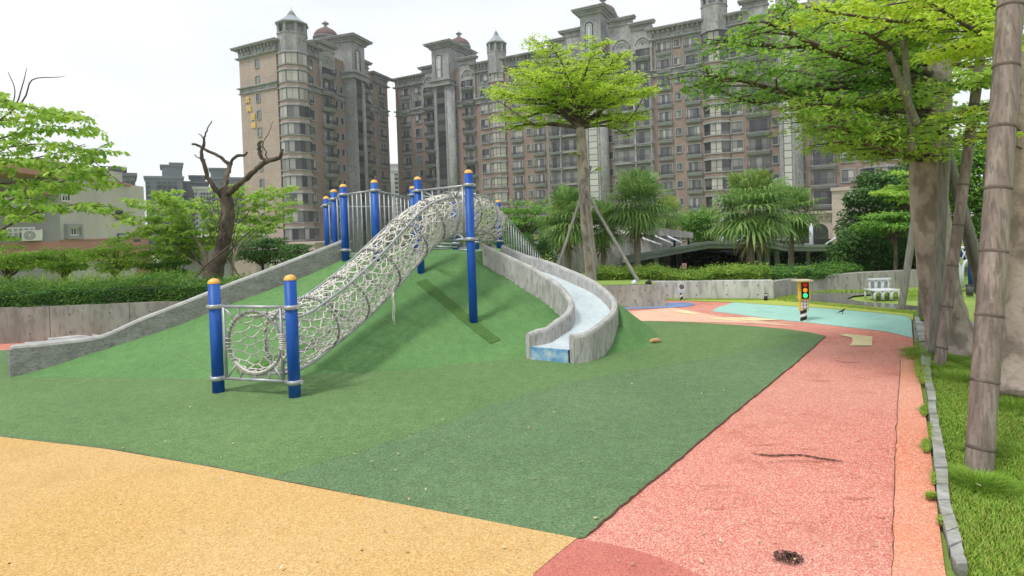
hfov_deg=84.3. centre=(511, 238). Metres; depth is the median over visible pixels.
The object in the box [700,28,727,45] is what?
bay window
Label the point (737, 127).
window
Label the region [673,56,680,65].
window
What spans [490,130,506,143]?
bay window
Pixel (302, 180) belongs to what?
bay window
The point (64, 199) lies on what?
window
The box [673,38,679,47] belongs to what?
window
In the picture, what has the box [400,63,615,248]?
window
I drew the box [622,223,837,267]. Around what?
flat roof pavilion
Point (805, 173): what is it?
window
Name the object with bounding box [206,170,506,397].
rope tunnel
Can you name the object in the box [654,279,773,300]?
concrete wall
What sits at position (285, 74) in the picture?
bay window
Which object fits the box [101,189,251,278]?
spreading tree
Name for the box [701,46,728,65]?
bay window
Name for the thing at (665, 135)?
window
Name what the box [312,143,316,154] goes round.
window
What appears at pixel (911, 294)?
verge grass
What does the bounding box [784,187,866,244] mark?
podium
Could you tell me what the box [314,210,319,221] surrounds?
window
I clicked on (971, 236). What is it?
tree stake
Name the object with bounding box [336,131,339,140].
window
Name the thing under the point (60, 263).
shrub
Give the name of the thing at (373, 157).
window
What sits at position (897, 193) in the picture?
green tree
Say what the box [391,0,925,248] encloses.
apartment block
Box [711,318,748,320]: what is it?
road marking
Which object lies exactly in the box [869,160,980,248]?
dark tree
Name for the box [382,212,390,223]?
window
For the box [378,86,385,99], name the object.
window
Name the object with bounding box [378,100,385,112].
window
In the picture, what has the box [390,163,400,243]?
white block
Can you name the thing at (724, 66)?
bay window
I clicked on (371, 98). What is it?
window
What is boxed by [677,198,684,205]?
window
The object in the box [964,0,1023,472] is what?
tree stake
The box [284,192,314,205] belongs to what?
bay window
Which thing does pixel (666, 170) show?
window
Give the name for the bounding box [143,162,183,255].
tower block
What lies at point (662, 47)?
window
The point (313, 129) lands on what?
window
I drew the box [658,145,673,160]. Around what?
window
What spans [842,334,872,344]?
turning arrow marking
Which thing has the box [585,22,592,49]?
arched window
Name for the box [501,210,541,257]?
stair railing
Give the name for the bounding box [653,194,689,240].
tree
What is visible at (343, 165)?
window
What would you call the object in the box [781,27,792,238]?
stair window
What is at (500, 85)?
bay window
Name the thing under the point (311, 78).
window
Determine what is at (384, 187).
window
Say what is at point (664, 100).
window
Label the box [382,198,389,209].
window
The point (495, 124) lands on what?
bay window
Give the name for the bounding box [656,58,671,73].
window
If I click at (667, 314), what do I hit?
peach rubber area
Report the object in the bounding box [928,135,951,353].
tree stake
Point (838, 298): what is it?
wet path
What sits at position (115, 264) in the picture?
shrub
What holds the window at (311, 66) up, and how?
in the apartment block at (319, 100)
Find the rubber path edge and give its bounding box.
[892,356,945,575]
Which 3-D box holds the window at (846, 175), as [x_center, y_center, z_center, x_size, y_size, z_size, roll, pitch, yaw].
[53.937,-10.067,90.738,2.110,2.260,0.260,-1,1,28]
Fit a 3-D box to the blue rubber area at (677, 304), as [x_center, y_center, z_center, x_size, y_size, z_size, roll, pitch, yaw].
[2.789,1.283,10.832,1.482,0.001,0.646,-2,1,-4]
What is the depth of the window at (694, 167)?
101.75 m
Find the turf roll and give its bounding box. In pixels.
[0,321,819,474]
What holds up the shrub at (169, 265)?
on the ground at (970, 303)
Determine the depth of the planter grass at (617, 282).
11.33 m
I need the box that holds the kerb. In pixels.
[914,316,967,575]
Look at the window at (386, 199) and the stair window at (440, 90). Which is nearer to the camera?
the stair window at (440, 90)
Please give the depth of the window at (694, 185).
101.82 m
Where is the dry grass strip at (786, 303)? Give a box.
[665,299,912,320]
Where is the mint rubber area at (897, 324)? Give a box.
[713,302,912,337]
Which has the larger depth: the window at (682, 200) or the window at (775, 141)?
the window at (682, 200)
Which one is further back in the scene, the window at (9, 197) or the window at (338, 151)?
the window at (338, 151)
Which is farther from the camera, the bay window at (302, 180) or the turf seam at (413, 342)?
the bay window at (302, 180)
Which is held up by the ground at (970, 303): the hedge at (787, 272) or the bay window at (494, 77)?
the hedge at (787, 272)
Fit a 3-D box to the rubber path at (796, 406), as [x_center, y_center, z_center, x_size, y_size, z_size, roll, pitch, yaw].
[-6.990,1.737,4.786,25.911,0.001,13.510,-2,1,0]
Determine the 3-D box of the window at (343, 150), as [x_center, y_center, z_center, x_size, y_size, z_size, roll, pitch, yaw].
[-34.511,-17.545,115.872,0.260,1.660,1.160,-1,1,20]
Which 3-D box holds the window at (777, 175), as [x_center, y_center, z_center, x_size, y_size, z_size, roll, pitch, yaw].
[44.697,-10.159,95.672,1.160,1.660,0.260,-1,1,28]
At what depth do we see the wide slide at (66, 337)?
7.53 m
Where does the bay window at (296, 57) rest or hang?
in the apartment block at (319, 100)
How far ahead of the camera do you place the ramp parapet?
7.68 m
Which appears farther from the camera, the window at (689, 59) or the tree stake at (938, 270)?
the window at (689, 59)
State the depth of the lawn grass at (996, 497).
3.35 m
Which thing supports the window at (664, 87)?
in the apartment block at (693, 152)
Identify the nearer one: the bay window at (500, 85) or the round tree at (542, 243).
the round tree at (542, 243)
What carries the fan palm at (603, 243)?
on the ground at (970, 303)
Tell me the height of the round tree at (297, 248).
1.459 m
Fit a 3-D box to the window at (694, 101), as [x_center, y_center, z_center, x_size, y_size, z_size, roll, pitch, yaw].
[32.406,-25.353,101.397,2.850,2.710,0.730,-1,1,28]
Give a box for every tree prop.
[557,166,591,264]
[584,198,596,280]
[585,190,639,281]
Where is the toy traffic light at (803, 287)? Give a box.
[791,279,813,320]
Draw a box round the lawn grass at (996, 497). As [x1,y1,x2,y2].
[896,339,1023,575]
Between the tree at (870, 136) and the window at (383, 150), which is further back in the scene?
the window at (383, 150)
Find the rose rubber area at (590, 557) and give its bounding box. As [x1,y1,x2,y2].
[533,539,698,575]
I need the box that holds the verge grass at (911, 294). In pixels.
[666,289,923,319]
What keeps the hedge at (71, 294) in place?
on the concrete wall at (23, 324)
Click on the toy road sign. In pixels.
(681, 287)
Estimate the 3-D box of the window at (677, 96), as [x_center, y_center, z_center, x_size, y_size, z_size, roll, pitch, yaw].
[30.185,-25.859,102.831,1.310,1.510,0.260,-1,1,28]
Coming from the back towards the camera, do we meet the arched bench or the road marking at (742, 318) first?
the arched bench
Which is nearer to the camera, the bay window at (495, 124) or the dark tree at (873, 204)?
the dark tree at (873, 204)
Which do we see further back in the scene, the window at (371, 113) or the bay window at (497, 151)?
the window at (371, 113)
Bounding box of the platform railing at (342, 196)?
[320,180,503,261]
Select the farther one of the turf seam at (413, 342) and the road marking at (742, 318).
the road marking at (742, 318)
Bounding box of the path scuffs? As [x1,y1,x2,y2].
[698,365,887,522]
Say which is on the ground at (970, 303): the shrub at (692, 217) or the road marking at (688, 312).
the shrub at (692, 217)
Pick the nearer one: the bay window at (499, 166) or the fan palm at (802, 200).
the fan palm at (802, 200)
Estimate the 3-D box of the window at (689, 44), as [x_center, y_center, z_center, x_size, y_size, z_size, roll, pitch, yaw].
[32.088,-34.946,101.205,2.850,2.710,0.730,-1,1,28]
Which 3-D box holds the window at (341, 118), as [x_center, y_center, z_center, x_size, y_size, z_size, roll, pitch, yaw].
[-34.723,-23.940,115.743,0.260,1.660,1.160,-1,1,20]
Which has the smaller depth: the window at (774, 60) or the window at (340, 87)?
the window at (774, 60)
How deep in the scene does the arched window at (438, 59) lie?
124.94 m
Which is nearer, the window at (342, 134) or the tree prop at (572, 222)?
the tree prop at (572, 222)
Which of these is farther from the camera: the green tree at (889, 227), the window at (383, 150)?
the window at (383, 150)
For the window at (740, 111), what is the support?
in the apartment block at (693, 152)
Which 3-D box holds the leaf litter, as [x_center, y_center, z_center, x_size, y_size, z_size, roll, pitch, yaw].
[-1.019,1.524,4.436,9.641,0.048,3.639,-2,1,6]
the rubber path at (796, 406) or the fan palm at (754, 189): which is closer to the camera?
the rubber path at (796, 406)
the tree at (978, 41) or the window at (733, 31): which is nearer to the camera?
the tree at (978, 41)
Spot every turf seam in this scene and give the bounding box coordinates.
[161,341,209,369]
[373,314,455,366]
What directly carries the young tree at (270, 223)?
on the ground at (970, 303)
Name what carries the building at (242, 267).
on the ground at (970, 303)
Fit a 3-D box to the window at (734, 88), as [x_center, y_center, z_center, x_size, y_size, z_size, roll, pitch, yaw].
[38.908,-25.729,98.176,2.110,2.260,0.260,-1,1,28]
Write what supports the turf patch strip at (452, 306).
on the turf mound
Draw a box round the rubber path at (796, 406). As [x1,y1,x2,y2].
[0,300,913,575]
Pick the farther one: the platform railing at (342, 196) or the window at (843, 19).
the window at (843, 19)
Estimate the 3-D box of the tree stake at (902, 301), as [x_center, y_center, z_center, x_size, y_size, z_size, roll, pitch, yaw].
[6.519,0.444,9.319,0.110,1.719,0.348,-3,1,-32]
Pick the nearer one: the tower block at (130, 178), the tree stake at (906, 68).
the tree stake at (906, 68)
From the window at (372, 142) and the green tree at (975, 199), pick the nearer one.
the green tree at (975, 199)
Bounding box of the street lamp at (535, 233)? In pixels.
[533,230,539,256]
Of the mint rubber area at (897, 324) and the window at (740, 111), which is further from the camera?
the window at (740, 111)
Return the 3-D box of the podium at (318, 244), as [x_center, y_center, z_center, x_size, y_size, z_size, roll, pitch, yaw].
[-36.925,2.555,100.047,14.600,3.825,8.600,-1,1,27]
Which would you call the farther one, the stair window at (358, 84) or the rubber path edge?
the stair window at (358, 84)
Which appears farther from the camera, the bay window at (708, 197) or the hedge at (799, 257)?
the bay window at (708, 197)
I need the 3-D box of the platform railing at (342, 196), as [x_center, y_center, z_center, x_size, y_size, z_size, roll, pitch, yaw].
[-1.625,-0.228,10.256,3.619,1.551,2.375,-2,1,-16]
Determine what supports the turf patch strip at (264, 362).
on the turf mound
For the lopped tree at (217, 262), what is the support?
on the ground at (970, 303)
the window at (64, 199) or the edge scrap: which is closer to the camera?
the edge scrap
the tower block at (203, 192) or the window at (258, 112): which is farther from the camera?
the tower block at (203, 192)
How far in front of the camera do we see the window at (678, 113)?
102.87 m
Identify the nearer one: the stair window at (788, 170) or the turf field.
the turf field
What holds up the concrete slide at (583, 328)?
on the turf mound
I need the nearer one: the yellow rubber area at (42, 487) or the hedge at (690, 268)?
the yellow rubber area at (42, 487)
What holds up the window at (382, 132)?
in the apartment block at (319, 100)
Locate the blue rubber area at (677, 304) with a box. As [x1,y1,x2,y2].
[625,302,694,308]
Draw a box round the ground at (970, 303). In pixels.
[152,215,980,575]
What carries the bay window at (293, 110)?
in the apartment block at (319, 100)
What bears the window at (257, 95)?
in the apartment block at (319, 100)
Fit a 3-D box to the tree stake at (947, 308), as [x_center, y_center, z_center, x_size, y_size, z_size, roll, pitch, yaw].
[4.758,-0.520,5.963,0.910,3.829,0.108,-2,1,-18]
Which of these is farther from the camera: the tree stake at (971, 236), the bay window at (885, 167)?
the bay window at (885, 167)
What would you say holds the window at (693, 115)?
in the apartment block at (693, 152)
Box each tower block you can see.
[108,167,136,184]
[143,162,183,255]
[183,175,208,229]
[192,187,212,237]
[208,168,245,231]
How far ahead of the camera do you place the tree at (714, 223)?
23.70 m
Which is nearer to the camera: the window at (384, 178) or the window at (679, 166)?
the window at (679, 166)
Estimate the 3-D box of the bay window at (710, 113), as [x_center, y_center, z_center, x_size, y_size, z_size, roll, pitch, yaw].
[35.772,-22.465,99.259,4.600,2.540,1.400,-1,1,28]
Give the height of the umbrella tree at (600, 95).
5.492 m
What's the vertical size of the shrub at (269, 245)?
1.683 m
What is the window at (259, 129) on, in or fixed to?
in the apartment block at (319, 100)
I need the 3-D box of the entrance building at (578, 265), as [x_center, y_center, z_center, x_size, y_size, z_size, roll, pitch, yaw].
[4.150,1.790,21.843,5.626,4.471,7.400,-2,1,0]
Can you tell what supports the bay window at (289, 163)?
in the apartment block at (319, 100)
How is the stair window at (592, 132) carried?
in the apartment block at (693, 152)
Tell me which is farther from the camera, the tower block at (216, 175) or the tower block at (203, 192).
the tower block at (216, 175)
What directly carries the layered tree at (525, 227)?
on the ground at (970, 303)
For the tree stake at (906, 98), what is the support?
attached to the tree at (870, 136)
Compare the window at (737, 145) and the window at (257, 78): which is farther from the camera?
the window at (257, 78)
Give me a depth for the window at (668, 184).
104.14 m
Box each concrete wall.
[0,300,182,343]
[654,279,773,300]
[773,269,918,298]
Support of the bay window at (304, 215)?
in the apartment block at (319, 100)
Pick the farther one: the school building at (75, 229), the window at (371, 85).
the window at (371, 85)
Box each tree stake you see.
[885,52,920,125]
[897,219,913,309]
[900,32,915,150]
[917,283,923,320]
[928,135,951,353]
[934,16,989,365]
[949,147,976,294]
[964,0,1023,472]
[964,205,978,272]
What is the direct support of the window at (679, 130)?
in the apartment block at (693, 152)
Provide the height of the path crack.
0.001 m
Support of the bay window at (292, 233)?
in the apartment block at (319, 100)
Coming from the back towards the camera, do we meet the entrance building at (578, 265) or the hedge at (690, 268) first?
the entrance building at (578, 265)
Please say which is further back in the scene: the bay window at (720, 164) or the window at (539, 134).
the window at (539, 134)
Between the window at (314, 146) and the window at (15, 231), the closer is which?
the window at (15, 231)
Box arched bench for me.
[864,278,899,299]
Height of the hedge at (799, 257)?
3.054 m
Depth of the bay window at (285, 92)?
102.81 m
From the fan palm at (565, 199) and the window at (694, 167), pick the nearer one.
the fan palm at (565, 199)
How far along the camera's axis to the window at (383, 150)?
129.73 m
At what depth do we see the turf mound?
7.37 m
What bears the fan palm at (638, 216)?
on the ground at (970, 303)
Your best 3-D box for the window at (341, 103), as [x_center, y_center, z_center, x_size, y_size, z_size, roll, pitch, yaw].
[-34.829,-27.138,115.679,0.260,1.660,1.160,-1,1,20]
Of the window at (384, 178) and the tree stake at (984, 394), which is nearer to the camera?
the tree stake at (984, 394)
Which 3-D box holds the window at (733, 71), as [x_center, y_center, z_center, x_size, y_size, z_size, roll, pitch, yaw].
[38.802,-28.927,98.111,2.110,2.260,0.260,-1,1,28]
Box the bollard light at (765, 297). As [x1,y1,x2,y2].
[764,293,767,300]
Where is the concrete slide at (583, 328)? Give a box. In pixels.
[482,244,618,363]
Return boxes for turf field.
[0,321,824,537]
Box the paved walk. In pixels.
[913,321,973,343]
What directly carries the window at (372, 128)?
in the apartment block at (319, 100)
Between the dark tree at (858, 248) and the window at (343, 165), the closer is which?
the dark tree at (858, 248)
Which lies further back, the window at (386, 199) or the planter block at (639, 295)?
the window at (386, 199)
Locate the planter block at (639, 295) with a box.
[602,280,666,307]
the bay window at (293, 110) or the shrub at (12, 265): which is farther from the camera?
the bay window at (293, 110)
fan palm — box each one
[529,183,604,269]
[578,198,628,266]
[601,165,681,267]
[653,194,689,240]
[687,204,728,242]
[701,167,799,264]
[767,182,829,267]
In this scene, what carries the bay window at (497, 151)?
in the apartment block at (693, 152)
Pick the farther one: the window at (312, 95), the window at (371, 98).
the window at (371, 98)
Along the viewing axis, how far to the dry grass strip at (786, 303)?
10.41 m
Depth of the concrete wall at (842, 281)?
12.29 m
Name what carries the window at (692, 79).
in the apartment block at (693, 152)
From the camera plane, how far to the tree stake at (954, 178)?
6.54 m
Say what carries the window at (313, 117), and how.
in the apartment block at (319, 100)
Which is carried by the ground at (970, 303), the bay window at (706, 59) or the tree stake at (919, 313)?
the tree stake at (919, 313)
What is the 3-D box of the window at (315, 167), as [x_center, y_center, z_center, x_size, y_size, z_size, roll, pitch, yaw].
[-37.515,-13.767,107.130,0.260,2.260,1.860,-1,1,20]
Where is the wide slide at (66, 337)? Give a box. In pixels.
[25,334,95,343]
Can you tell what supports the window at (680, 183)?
in the apartment block at (693, 152)
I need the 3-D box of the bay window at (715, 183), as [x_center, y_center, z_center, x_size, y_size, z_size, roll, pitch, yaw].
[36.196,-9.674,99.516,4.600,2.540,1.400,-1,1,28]
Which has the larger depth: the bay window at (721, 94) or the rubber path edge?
the bay window at (721, 94)
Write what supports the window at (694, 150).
in the apartment block at (693, 152)
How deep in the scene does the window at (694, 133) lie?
101.59 m
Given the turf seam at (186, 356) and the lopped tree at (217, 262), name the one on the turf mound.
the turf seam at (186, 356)
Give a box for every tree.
[0,68,136,242]
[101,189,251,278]
[191,121,283,281]
[207,183,306,277]
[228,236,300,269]
[275,243,313,259]
[407,207,488,245]
[479,207,519,245]
[482,32,661,279]
[483,198,565,246]
[494,232,571,262]
[653,0,1023,355]
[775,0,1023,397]
[821,226,900,271]
[832,166,909,270]
[848,210,910,269]
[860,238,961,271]
[868,170,909,246]
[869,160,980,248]
[949,123,987,239]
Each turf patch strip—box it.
[236,339,320,373]
[417,279,500,342]
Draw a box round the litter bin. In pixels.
[965,284,973,295]
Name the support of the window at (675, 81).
in the apartment block at (693, 152)
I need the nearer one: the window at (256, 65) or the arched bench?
the arched bench
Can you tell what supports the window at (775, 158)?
in the apartment block at (693, 152)
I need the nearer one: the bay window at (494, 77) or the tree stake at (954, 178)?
the tree stake at (954, 178)
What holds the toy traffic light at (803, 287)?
on the mint rubber area at (897, 324)
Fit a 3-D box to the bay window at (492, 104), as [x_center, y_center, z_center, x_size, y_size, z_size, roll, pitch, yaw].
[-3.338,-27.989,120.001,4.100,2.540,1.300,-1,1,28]
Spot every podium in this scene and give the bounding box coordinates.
[270,240,351,264]
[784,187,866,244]
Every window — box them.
[5,196,29,207]
[6,227,34,239]
[61,194,70,201]
[64,224,83,238]
[254,58,258,68]
[255,75,259,84]
[255,92,260,102]
[256,109,260,119]
[257,127,261,136]
[259,178,263,187]
[276,50,309,69]
[277,68,309,86]
[278,86,310,103]
[279,103,311,120]
[279,121,311,137]
[280,139,312,154]
[281,156,313,171]
[281,174,313,188]
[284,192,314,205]
[284,209,315,223]
[284,226,316,240]
[308,58,313,70]
[309,75,313,87]
[310,92,314,104]
[310,109,315,121]
[311,126,315,137]
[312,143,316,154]
[312,160,317,171]
[313,177,317,188]
[314,194,318,205]
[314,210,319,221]
[315,227,319,238]
[334,100,338,108]
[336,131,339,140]
[336,147,340,155]
[337,163,340,171]
[338,70,342,78]
[339,85,342,94]
[340,101,343,109]
[340,117,344,125]
[341,133,344,141]
[341,148,345,156]
[342,164,345,172]
[355,50,360,70]
[356,80,366,245]
[369,82,373,93]
[369,111,374,121]
[369,125,375,136]
[370,97,374,107]
[370,140,375,150]
[371,154,376,164]
[371,169,376,178]
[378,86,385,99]
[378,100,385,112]
[379,114,386,126]
[379,128,386,140]
[380,142,387,154]
[380,156,387,168]
[381,170,388,182]
[381,184,388,195]
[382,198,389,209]
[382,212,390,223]
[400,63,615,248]
[435,55,442,77]
[437,86,448,245]
[488,69,504,83]
[488,84,504,98]
[489,100,505,113]
[489,115,505,128]
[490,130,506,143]
[490,145,507,158]
[491,160,507,173]
[491,175,508,188]
[492,191,508,202]
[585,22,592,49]
[586,61,599,228]
[655,40,670,56]
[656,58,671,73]
[657,75,671,91]
[657,93,672,108]
[657,110,672,126]
[658,128,673,143]
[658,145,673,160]
[659,163,674,178]
[660,180,674,195]
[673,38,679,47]
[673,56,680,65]
[674,74,680,82]
[674,92,681,100]
[675,109,681,117]
[675,127,682,135]
[676,145,682,153]
[676,162,683,170]
[676,180,683,188]
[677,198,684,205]
[683,35,699,51]
[684,53,699,69]
[685,71,699,86]
[685,89,700,105]
[685,107,701,123]
[686,125,701,140]
[686,143,702,158]
[686,160,702,176]
[687,178,703,193]
[687,196,702,211]
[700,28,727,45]
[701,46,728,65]
[701,65,727,79]
[702,83,729,101]
[702,102,729,119]
[703,120,730,137]
[703,139,730,155]
[704,157,731,173]
[704,176,730,191]
[705,194,729,208]
[728,28,739,40]
[729,48,741,59]
[729,64,741,75]
[729,83,742,95]
[730,102,742,115]
[730,120,743,133]
[731,138,743,152]
[731,157,744,170]
[770,59,776,66]
[771,116,778,126]
[771,135,778,145]
[772,154,779,164]
[772,173,779,181]
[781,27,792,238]
[804,171,806,181]
[837,9,851,21]
[840,151,854,162]
[840,168,855,182]
[863,164,897,179]
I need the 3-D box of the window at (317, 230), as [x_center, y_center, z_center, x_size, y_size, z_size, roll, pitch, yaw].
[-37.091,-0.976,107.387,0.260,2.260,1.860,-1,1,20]
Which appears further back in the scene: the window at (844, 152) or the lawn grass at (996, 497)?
the window at (844, 152)
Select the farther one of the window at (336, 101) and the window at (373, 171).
the window at (373, 171)
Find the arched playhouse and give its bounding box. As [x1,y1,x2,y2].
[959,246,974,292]
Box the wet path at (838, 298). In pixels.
[795,292,917,310]
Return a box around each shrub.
[0,240,54,286]
[15,245,110,282]
[65,240,155,278]
[134,255,203,278]
[664,209,712,244]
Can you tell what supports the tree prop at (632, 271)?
on the planter block at (639, 295)
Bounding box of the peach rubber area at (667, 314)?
[629,308,794,325]
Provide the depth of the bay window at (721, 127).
98.79 m
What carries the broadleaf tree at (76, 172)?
on the ground at (970, 303)
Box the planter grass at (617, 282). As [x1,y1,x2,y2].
[596,280,655,284]
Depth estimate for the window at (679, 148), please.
103.05 m
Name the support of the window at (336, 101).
in the apartment block at (319, 100)
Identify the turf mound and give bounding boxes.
[9,248,659,378]
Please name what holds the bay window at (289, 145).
in the apartment block at (319, 100)
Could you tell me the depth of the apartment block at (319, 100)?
107.72 m
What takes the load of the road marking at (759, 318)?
on the rubber path at (796, 406)
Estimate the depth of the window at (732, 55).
98.13 m
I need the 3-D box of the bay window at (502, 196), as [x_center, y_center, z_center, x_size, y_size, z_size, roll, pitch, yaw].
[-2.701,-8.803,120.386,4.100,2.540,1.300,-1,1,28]
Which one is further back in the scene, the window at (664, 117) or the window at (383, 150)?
the window at (383, 150)
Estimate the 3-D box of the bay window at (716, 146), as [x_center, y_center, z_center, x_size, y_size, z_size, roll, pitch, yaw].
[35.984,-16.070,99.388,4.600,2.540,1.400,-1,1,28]
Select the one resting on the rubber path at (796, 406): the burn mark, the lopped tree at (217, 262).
the burn mark
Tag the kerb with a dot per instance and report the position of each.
(953, 540)
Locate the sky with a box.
[0,0,1023,223]
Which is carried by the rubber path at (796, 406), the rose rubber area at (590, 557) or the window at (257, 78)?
the rose rubber area at (590, 557)
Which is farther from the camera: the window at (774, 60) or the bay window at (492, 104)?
the bay window at (492, 104)
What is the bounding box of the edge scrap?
[649,338,661,342]
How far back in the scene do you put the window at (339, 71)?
115.61 m
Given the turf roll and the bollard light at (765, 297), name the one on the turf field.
the turf roll
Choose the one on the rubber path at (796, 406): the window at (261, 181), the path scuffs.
the path scuffs
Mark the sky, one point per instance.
(155, 74)
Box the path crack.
[9,336,900,571]
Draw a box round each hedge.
[0,268,251,307]
[596,261,772,280]
[598,261,774,275]
[684,251,833,269]
[733,258,862,280]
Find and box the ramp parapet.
[7,240,341,376]
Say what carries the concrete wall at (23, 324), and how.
on the rubber path at (796, 406)
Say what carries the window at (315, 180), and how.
in the apartment block at (319, 100)
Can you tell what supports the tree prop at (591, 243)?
attached to the umbrella tree at (600, 95)
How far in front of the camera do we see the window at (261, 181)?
106.14 m
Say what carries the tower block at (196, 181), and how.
on the ground at (970, 303)
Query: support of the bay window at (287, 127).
in the apartment block at (319, 100)
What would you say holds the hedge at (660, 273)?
on the ground at (970, 303)
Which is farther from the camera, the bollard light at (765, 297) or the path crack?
the bollard light at (765, 297)
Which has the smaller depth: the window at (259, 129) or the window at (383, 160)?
the window at (259, 129)
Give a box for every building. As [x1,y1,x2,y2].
[0,159,152,288]
[149,232,272,283]
[551,226,692,272]
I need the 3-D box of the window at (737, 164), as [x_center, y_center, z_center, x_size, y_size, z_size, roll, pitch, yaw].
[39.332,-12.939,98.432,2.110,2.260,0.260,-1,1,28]
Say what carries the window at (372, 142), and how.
in the apartment block at (319, 100)
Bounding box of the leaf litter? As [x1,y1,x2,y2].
[8,382,995,570]
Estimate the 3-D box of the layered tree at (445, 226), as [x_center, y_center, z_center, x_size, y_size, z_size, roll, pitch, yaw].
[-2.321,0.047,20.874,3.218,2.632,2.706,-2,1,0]
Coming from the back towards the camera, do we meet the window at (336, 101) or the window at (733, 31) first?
the window at (336, 101)
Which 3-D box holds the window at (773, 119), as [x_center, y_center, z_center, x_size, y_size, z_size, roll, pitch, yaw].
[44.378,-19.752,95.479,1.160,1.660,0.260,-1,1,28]
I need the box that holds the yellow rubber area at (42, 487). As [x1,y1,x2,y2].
[0,437,575,575]
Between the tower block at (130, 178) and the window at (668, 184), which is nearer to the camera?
the window at (668, 184)
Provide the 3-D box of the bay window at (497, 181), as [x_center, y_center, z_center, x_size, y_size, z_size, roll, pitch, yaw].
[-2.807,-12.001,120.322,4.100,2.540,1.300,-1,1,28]
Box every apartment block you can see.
[230,9,392,252]
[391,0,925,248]
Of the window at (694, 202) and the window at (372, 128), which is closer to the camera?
the window at (694, 202)
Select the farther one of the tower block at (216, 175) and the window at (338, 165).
the tower block at (216, 175)
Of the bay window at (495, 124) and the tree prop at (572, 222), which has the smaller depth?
the tree prop at (572, 222)
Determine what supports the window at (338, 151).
in the apartment block at (319, 100)
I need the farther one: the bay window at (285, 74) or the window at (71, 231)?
the bay window at (285, 74)
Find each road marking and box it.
[676,311,697,313]
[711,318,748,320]
[721,317,759,320]
[740,317,778,319]
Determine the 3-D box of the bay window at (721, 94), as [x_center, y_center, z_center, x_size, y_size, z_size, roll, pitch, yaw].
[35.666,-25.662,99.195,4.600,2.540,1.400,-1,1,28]
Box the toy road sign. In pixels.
[678,282,684,299]
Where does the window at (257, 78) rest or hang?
in the apartment block at (319, 100)
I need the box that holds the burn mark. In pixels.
[757,536,820,569]
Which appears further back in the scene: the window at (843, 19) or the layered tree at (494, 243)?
the window at (843, 19)
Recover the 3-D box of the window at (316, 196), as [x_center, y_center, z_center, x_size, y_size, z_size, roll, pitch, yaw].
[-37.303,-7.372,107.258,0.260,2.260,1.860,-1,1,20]
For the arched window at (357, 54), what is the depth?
117.46 m
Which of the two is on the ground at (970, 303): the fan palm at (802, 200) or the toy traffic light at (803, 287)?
the fan palm at (802, 200)
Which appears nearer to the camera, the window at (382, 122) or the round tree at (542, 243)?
the round tree at (542, 243)
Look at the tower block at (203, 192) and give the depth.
160.57 m

